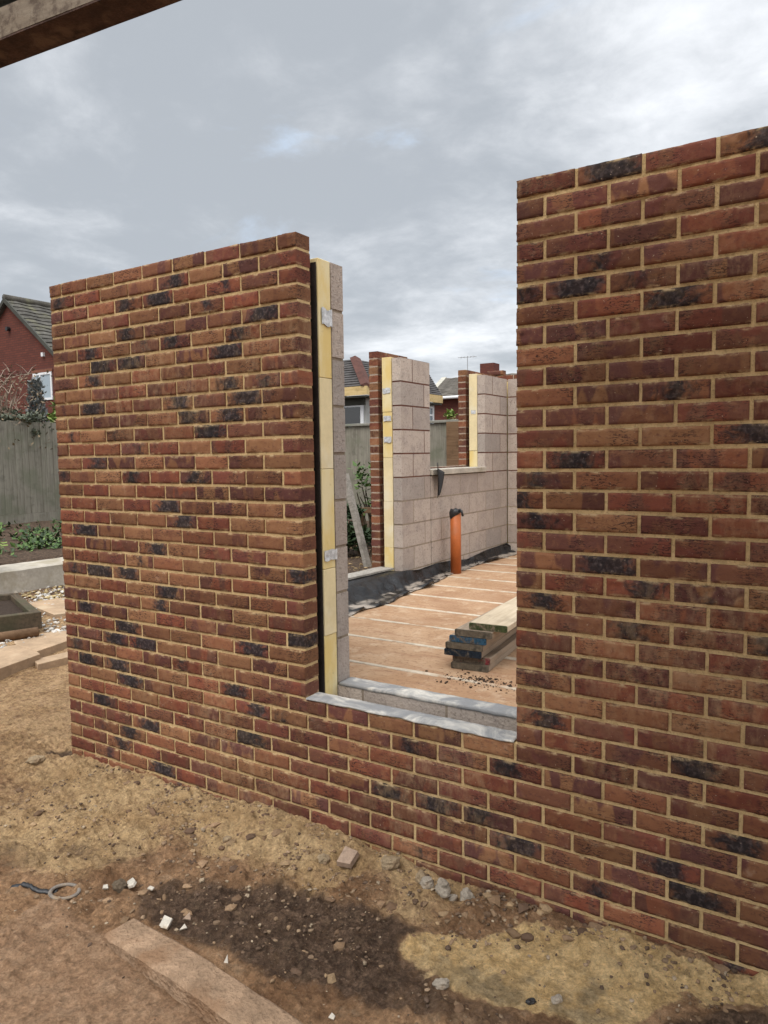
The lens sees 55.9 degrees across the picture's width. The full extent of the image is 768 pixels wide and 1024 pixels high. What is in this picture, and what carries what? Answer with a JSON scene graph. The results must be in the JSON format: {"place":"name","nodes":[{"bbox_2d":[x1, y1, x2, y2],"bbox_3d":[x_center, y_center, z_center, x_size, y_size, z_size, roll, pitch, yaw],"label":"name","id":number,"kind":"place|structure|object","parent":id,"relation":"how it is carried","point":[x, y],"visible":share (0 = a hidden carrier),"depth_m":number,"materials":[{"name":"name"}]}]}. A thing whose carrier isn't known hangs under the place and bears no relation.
{"place":"outdoors","nodes":[
{"label":"outdoors","id":0,"kind":"place"},
{"bbox_2d":[0,0,16,7],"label":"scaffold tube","id":1,"kind":"object","parent":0,"point":[4,2],"depth_m":2.54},
{"bbox_2d":[0,0,181,67],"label":"scaffold beam","id":2,"kind":"structure","parent":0,"point":[29,28],"depth_m":2.47,"materials":[{"name":"brown wood"}]},
{"bbox_2d":[347,547,371,570],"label":"dry grass","id":3,"kind":"structure","parent":0,"point":[357,556],"depth_m":8.72,"materials":[{"name":"brown plant"}]},
{"bbox_2d":[0,511,767,1023],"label":"ground","id":4,"kind":"structure","parent":0,"point":[82,983],"depth_m":2.69,"materials":[{"name":"brown soil"}]},
{"bbox_2d":[0,627,38,641],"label":"timber post","id":5,"kind":"object","parent":4,"relation":"on","point":[21,633],"visible":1,"depth_m":6.32,"materials":[{"name":"brown wood"}]},
{"bbox_2d":[0,645,39,679],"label":"paving slab","id":6,"kind":"structure","parent":4,"relation":"on","point":[14,659],"depth_m":5.77,"materials":[{"name":"beige concrete"}]},
{"bbox_2d":[0,593,41,631],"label":"timber planter","id":7,"kind":"object","parent":4,"relation":"on","point":[17,611],"visible":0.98,"depth_m":6.54,"materials":[{"name":"wood"}]},
{"bbox_2d":[0,294,55,420],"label":"gable house","id":8,"kind":"structure","parent":4,"relation":"on","point":[26,338],"depth_m":23.81,"materials":[{"name":"red brick"}]},
{"bbox_2d":[33,371,52,399],"bbox_3d":[-10.968,-4.042,23.291,1.000,0.880,0.080,2,5,32],"label":"window","id":9,"kind":"structure","parent":8,"relation":"in","point":[47,379],"depth_m":23.16,"materials":[{"name":"clear glass"}]},
{"bbox_2d":[0,365,55,451],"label":"bare shrub","id":10,"kind":"object","parent":4,"relation":"on","point":[7,393],"visible":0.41,"depth_m":13.14,"materials":[{"name":"brown plant"}]},
{"bbox_2d":[0,418,60,524],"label":"garden fence","id":11,"kind":"object","parent":4,"relation":"on","point":[29,480],"visible":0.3,"depth_m":13.00,"materials":[{"name":"grey wood"}]},
{"bbox_2d":[0,520,61,556],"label":"ground cover","id":12,"kind":"object","parent":4,"relation":"on","point":[40,538],"visible":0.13,"depth_m":10.36,"materials":[{"name":"green plant"}]},
{"bbox_2d":[0,518,61,554],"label":"clover","id":13,"kind":"object","parent":4,"relation":"on","point":[29,544],"visible":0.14,"depth_m":10.21,"materials":[{"name":"green plant"}]},
{"bbox_2d":[0,557,64,593],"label":"retaining kerb","id":14,"kind":"structure","parent":4,"relation":"on","point":[28,576],"depth_m":8.20,"materials":[{"name":"concrete"}]},
{"bbox_2d":[0,586,65,647],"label":"white gravel","id":15,"kind":"structure","parent":4,"relation":"on","point":[51,629],"depth_m":6.87,"materials":[{"name":"white gravel"}]},
{"bbox_2d":[10,882,57,893],"bbox_3d":[-1.423,1.527,2.935,0.207,0.028,0.031,0,5,11],"label":"plastic strap","id":16,"kind":"object","parent":4,"relation":"on","point":[32,887],"visible":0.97,"depth_m":2.93,"materials":[{"name":"grey plastic"}]},
{"bbox_2d":[24,755,44,764],"bbox_3d":[-2.004,1.423,4.145,0.110,0.049,0.075,-2,5,-19],"label":"stone","id":17,"kind":"object","parent":4,"relation":"on","point":[35,759],"visible":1,"depth_m":4.13,"materials":[{"name":"beige stone"}]},
{"bbox_2d":[25,377,49,512],"bbox_3d":[-6.608,-1.210,13.784,0.699,2.755,0.741,2,5,32],"label":"silver conifer","id":18,"kind":"object","parent":4,"relation":"on","point":[37,385],"visible":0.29,"depth_m":13.65,"materials":[{"name":"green plant"}]},
{"bbox_2d":[14,631,67,657],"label":"paving slab","id":19,"kind":"structure","parent":4,"relation":"on","point":[46,644],"depth_m":6.22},
{"bbox_2d":[20,585,64,600],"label":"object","id":20,"kind":"object","parent":4,"relation":"on","point":[45,592],"visible":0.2,"depth_m":7.91,"materials":[{"name":"beige gravel"}]},
{"bbox_2d":[29,597,65,617],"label":"paving slab","id":21,"kind":"structure","parent":4,"relation":"on","point":[54,608],"depth_m":7.31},
{"bbox_2d":[46,396,56,422],"bbox_3d":[-6.354,-1.102,14.336,0.763,2.415,1.195,-1,5,2],"label":"lime shrub","id":22,"kind":"object","parent":4,"relation":"on","point":[52,418],"visible":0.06,"depth_m":14.23,"materials":[{"name":"green plant"}]},
{"bbox_2d":[35,652,68,669],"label":"paving slab","id":23,"kind":"structure","parent":4,"relation":"on","point":[53,661],"depth_m":5.87,"materials":[{"name":"beige concrete"}]},
{"bbox_2d":[48,883,80,899],"bbox_3d":[-1.285,1.528,2.911,0.125,0.013,0.125,5,0,32],"label":"pipe ring","id":24,"kind":"object","parent":4,"relation":"on","point":[50,893],"visible":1,"depth_m":2.90,"materials":[{"name":"grey plastic"}]},
{"bbox_2d":[111,878,127,892],"bbox_3d":[-1.075,1.522,2.942,0.057,0.053,0.060,-5,6,-41],"label":"clod","id":25,"kind":"object","parent":4,"relation":"on","point":[119,885],"visible":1,"depth_m":2.93,"materials":[{"name":"brown soil"}]},
{"bbox_2d":[127,878,136,887],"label":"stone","id":26,"kind":"object","parent":4,"relation":"on","point":[131,882],"visible":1,"depth_m":2.94,"materials":[{"name":"white stone"}]},
{"bbox_2d":[159,915,172,929],"bbox_3d":[-0.812,1.527,2.690,0.041,0.010,0.044,7,49,17],"label":"tile shard","id":27,"kind":"object","parent":4,"relation":"on","point":[166,922],"visible":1,"depth_m":2.69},
{"bbox_2d":[182,912,190,920],"bbox_3d":[-0.745,1.525,2.727,0.031,0.008,0.031,10,35,-20],"label":"tile shard","id":28,"kind":"object","parent":4,"relation":"on","point":[187,917],"visible":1,"depth_m":2.72,"materials":[{"name":"tile"}]},
{"bbox_2d":[102,918,302,1023],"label":"wooden plank","id":29,"kind":"object","parent":4,"relation":"on","point":[204,989],"visible":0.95,"depth_m":2.37,"materials":[{"name":"brown wood"}]},
{"bbox_2d":[222,836,231,841],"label":"stone","id":30,"kind":"object","parent":4,"relation":"on","point":[226,838],"visible":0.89,"depth_m":3.27,"materials":[{"name":"beige stone"}]},
{"bbox_2d":[317,853,329,863],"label":"stone","id":31,"kind":"object","parent":4,"relation":"on","point":[322,858],"visible":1,"depth_m":3.07,"materials":[{"name":"beige stone"}]},
{"bbox_2d":[328,1013,335,1019],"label":"stone","id":32,"kind":"object","parent":4,"relation":"on","point":[332,1016],"visible":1,"depth_m":2.24,"materials":[{"name":"white stone"}]},
{"bbox_2d":[337,846,358,868],"bbox_3d":[-0.151,1.458,3.057,0.085,0.026,0.090,-4,27,18],"label":"block fragment","id":33,"kind":"object","parent":4,"relation":"on","point":[348,857],"visible":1,"depth_m":3.04,"materials":[{"name":"beige concrete"}]},
{"bbox_2d":[346,473,370,566],"bbox_3d":[-0.312,0.101,8.172,0.054,1.113,0.079,-20,-9,40],"label":"leaning timber","id":34,"kind":"object","parent":4,"relation":"on","point":[358,528],"visible":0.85,"depth_m":8.15,"materials":[{"name":"grey wood"}]},
{"bbox_2d":[346,503,371,556],"bbox_3d":[-0.337,0.253,9.028,1.123,0.760,0.742,1,5,16],"label":"dark bush","id":35,"kind":"object","parent":4,"relation":"on","point":[352,541],"visible":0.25,"depth_m":8.87,"materials":[{"name":"green plant"}]},
{"bbox_2d":[348,461,371,547],"bbox_3d":[-0.148,-0.096,9.710,0.808,1.327,0.522,2,5,32],"label":"tall weed","id":36,"kind":"object","parent":4,"relation":"on","point":[360,475],"visible":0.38,"depth_m":9.74,"materials":[{"name":"green plant"}]},
{"bbox_2d":[359,513,363,526],"bbox_3d":[-0.308,0.368,9.435,0.070,0.720,0.070,2,5,32],"label":"stub post","id":37,"kind":"object","parent":4,"relation":"on","point":[362,521],"visible":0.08,"depth_m":9.40,"materials":[{"name":"brown wood"}]},
{"bbox_2d":[361,507,371,512],"bbox_3d":[-0.227,-0.022,9.415,1.205,0.075,0.055,-2,3,30],"label":"fallen rail","id":38,"kind":"object","parent":37,"relation":"attached to","point":[368,510],"visible":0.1,"depth_m":9.38,"materials":[{"name":"brown wood"}]},
{"bbox_2d":[0,769,747,1022],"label":"earth clods","id":39,"kind":"object","parent":4,"relation":"on","point":[391,905],"visible":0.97,"depth_m":2.78,"materials":[{"name":"brown soil"}]},
{"bbox_2d":[380,855,399,870],"bbox_3d":[0.029,1.467,3.019,0.084,0.059,0.063,-2,5,-13],"label":"stone","id":40,"kind":"object","parent":4,"relation":"on","point":[391,862],"visible":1,"depth_m":3.00,"materials":[{"name":"beige stone"}]},
{"bbox_2d":[343,356,442,423],"bbox_3d":[-1.633,-2.217,21.392,6.095,4.120,4.990,2,5,32],"label":"bungalow","id":41,"kind":"object","parent":4,"relation":"on","point":[356,382],"visible":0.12,"depth_m":18.30,"materials":[{"name":"stone"}]},
{"bbox_2d":[344,405,363,423],"bbox_3d":[-0.927,-2.231,18.478,0.970,0.950,0.050,2,5,32],"label":"dark window","id":42,"kind":"structure","parent":41,"relation":"in","point":[353,414],"depth_m":18.32,"materials":[{"name":"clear glass"}]},
{"bbox_2d":[429,406,433,423],"bbox_3d":[1.087,-2.662,20.645,0.060,0.750,1.300,2,5,32],"label":"window","id":43,"kind":"structure","parent":41,"relation":"in","point":[431,408],"depth_m":21.09,"materials":[{"name":"clear glass"}]},
{"bbox_2d":[345,419,458,520],"bbox_3d":[3.161,-0.581,11.749,17.620,2.010,0.170,2,5,32],"label":"fence","id":44,"kind":"object","parent":4,"relation":"on","point":[357,441],"visible":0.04,"depth_m":13.89,"materials":[{"name":"grey wood"}]},
{"bbox_2d":[49,126,767,975],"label":"front wall","id":45,"kind":"structure","parent":4,"relation":"on","point":[611,768],"depth_m":2.73,"materials":[{"name":"brick"}]},
{"bbox_2d":[415,870,426,882],"bbox_3d":[0.152,1.491,2.953,0.062,0.048,0.058,-4,5,-34],"label":"stone","id":46,"kind":"object","parent":4,"relation":"on","point":[420,874],"visible":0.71,"depth_m":2.94,"materials":[{"name":"beige stone"}]},
{"bbox_2d":[419,876,433,888],"bbox_3d":[0.171,1.482,2.889,0.054,0.054,0.053,-3,5,-23],"label":"stone","id":47,"kind":"object","parent":4,"relation":"on","point":[426,882],"visible":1,"depth_m":2.87,"materials":[{"name":"grey stone"}]},
{"bbox_2d":[369,351,506,570],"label":"side wall","id":48,"kind":"structure","parent":4,"relation":"on","point":[410,522],"depth_m":7.19,"materials":[{"name":"concrete"}]},
{"bbox_2d":[437,463,444,497],"bbox_3d":[0.560,-0.323,7.355,0.045,0.368,0.215,1,5,24],"label":"damp course strip","id":49,"kind":"object","parent":48,"relation":"hanging from","point":[440,477],"visible":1,"depth_m":7.39,"materials":[{"name":"black plastic"}]},
{"bbox_2d":[432,978,449,989],"bbox_3d":[0.186,1.557,2.381,0.056,0.039,0.047,1,5,20],"label":"stone","id":50,"kind":"object","parent":4,"relation":"on","point":[441,983],"visible":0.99,"depth_m":2.37,"materials":[{"name":"beige stone"}]},
{"bbox_2d":[434,877,450,893],"bbox_3d":[0.232,1.497,2.886,0.066,0.065,0.067,-3,5,-23],"label":"stone","id":51,"kind":"object","parent":4,"relation":"on","point":[442,883],"visible":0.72,"depth_m":2.87,"materials":[{"name":"grey stone"}]},
{"bbox_2d":[438,887,449,897],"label":"stone","id":52,"kind":"object","parent":4,"relation":"on","point":[443,892],"visible":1,"depth_m":2.82,"materials":[{"name":"grey stone"}]},
{"bbox_2d":[443,409,457,419],"bbox_3d":[2.284,-2.080,24.662,1.268,2.886,1.043,-2,5,-16],"label":"shrub","id":53,"kind":"object","parent":4,"relation":"on","point":[451,414],"visible":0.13,"depth_m":24.29,"materials":[{"name":"green plant"}]},
{"bbox_2d":[446,421,458,465],"bbox_3d":[1.260,-0.659,12.753,0.320,1.860,0.060,2,5,29],"label":"brown panel","id":54,"kind":"object","parent":4,"relation":"on","point":[452,446],"visible":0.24,"depth_m":12.71,"materials":[{"name":"brown wood"}]},
{"bbox_2d":[448,894,457,900],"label":"stone","id":55,"kind":"object","parent":4,"relation":"on","point":[453,897],"visible":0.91,"depth_m":2.83,"materials":[{"name":"grey stone"}]},
{"bbox_2d":[460,887,474,900],"bbox_3d":[0.330,1.514,2.854,0.061,0.057,0.074,0,5,6],"label":"stone","id":56,"kind":"object","parent":4,"relation":"on","point":[466,893],"visible":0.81,"depth_m":2.84,"materials":[{"name":"grey stone"}]},
{"bbox_2d":[433,356,516,419],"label":"house","id":57,"kind":"structure","parent":4,"relation":"on","point":[448,388],"depth_m":35.14,"materials":[{"name":"red brick"}]},
{"bbox_2d":[496,375,516,551],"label":"wall","id":58,"kind":"structure","parent":4,"relation":"on","point":[511,466],"depth_m":8.95,"materials":[{"name":"concrete"}]},
{"bbox_2d":[488,370,505,375],"bbox_3d":[1.444,-1.774,9.266,0.212,0.063,0.101,2,5,30],"label":"loose brick","id":59,"kind":"object","parent":58,"relation":"on","point":[499,373],"visible":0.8,"depth_m":9.22,"materials":[{"name":"red brick"}]},
{"bbox_2d":[525,997,536,1004],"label":"stone","id":60,"kind":"object","parent":4,"relation":"on","point":[530,1001],"visible":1,"depth_m":2.31,"materials":[{"name":"black stone"}]},
{"bbox_2d":[551,994,562,1003],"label":"stone","id":61,"kind":"object","parent":4,"relation":"on","point":[556,999],"visible":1,"depth_m":2.31,"materials":[{"name":"grey stone"}]},
{"bbox_2d":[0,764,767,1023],"bbox_3d":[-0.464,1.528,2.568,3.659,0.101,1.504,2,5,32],"label":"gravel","id":62,"kind":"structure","parent":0,"point":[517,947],"depth_m":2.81,"materials":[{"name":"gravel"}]},
{"bbox_2d":[0,0,767,395],"label":"sky","id":63,"kind":"structure","parent":0,"point":[397,137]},
{"bbox_2d":[349,554,516,706],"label":"floor","id":64,"kind":"structure","parent":0,"point":[404,656],"depth_m":4.97,"materials":[{"name":"brown wood"}]},
{"bbox_2d":[347,543,516,615],"bbox_3d":[0.111,0.630,6.738,0.705,0.144,5.391,2,5,32],"label":"plastic membrane","id":65,"kind":"object","parent":64,"relation":"on","point":[376,590],"visible":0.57,"depth_m":6.63,"materials":[{"name":"black plastic"}]},
{"bbox_2d":[348,567,393,579],"bbox_3d":[-0.262,0.572,6.539,0.164,0.022,0.977,3,6,37],"label":"threshold board","id":66,"kind":"object","parent":65,"relation":"on","point":[366,572],"visible":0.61,"depth_m":6.64,"materials":[{"name":"beige wood"}]},
{"bbox_2d":[348,557,516,689],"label":"floor strips","id":67,"kind":"object","parent":64,"relation":"on","point":[438,675],"visible":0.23,"depth_m":5.16,"materials":[{"name":"concrete"}]},
{"bbox_2d":[449,508,463,573],"bbox_3d":[0.762,0.300,7.477,0.177,0.676,0.132,2,5,32],"label":"drain pipe","id":68,"kind":"object","parent":64,"relation":"on","point":[455,514],"visible":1,"depth_m":7.45,"materials":[{"name":"orange plastic"}]},
{"bbox_2d":[425,669,515,692],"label":"soil crumbs","id":69,"kind":"object","parent":64,"relation":"on","point":[491,681],"visible":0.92,"depth_m":3.93,"materials":[{"name":"brown soil"}]},
{"bbox_2d":[451,644,516,672],"bbox_3d":[1.031,0.795,5.212,0.227,0.039,2.413,1,5,27],"label":"scaffold board","id":70,"kind":"object","parent":64,"relation":"on","point":[471,666],"visible":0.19,"depth_m":4.16,"materials":[{"name":"brown wood"}]},
{"bbox_2d":[453,633,515,664],"bbox_3d":[1.053,0.755,5.210,0.227,0.039,2.414,2,5,27],"label":"scaffold board","id":71,"kind":"object","parent":70,"relation":"on","point":[496,653],"visible":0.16,"depth_m":4.19,"materials":[{"name":"brown wood"}]},
{"bbox_2d":[444,626,516,658],"bbox_3d":[1.006,0.717,5.202,0.227,0.039,2.412,2,5,28],"label":"scaffold board","id":72,"kind":"object","parent":71,"relation":"on","point":[464,653],"visible":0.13,"depth_m":4.17,"materials":[{"name":"black wood"}]},
{"bbox_2d":[445,630,510,651],"bbox_3d":[1.003,0.677,5.203,0.227,0.040,2.414,2,5,27],"label":"scaffold board","id":73,"kind":"object","parent":72,"relation":"on","point":[464,646],"visible":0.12,"depth_m":4.14,"materials":[{"name":"brown wood"}]},
{"bbox_2d":[449,632,503,645],"bbox_3d":[1.065,0.640,5.173,0.227,0.039,2.412,2,5,29],"label":"scaffold board","id":74,"kind":"object","parent":73,"relation":"on","point":[453,637],"visible":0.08,"depth_m":4.13,"materials":[{"name":"blue wood"}]},
{"bbox_2d":[455,596,516,638],"bbox_3d":[1.097,0.602,5.148,0.226,0.039,2.413,2,5,29],"label":"scaffold board","id":75,"kind":"object","parent":74,"relation":"on","point":[464,630],"visible":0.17,"depth_m":4.12,"materials":[{"name":"brown wood"}]},
{"bbox_2d":[469,597,516,632],"bbox_3d":[1.161,0.562,5.140,0.227,0.039,2.412,2,5,28],"label":"scaffold board","id":76,"kind":"object","parent":75,"relation":"on","point":[502,618],"visible":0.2,"depth_m":4.20,"materials":[{"name":"beige wood"}]}
]}

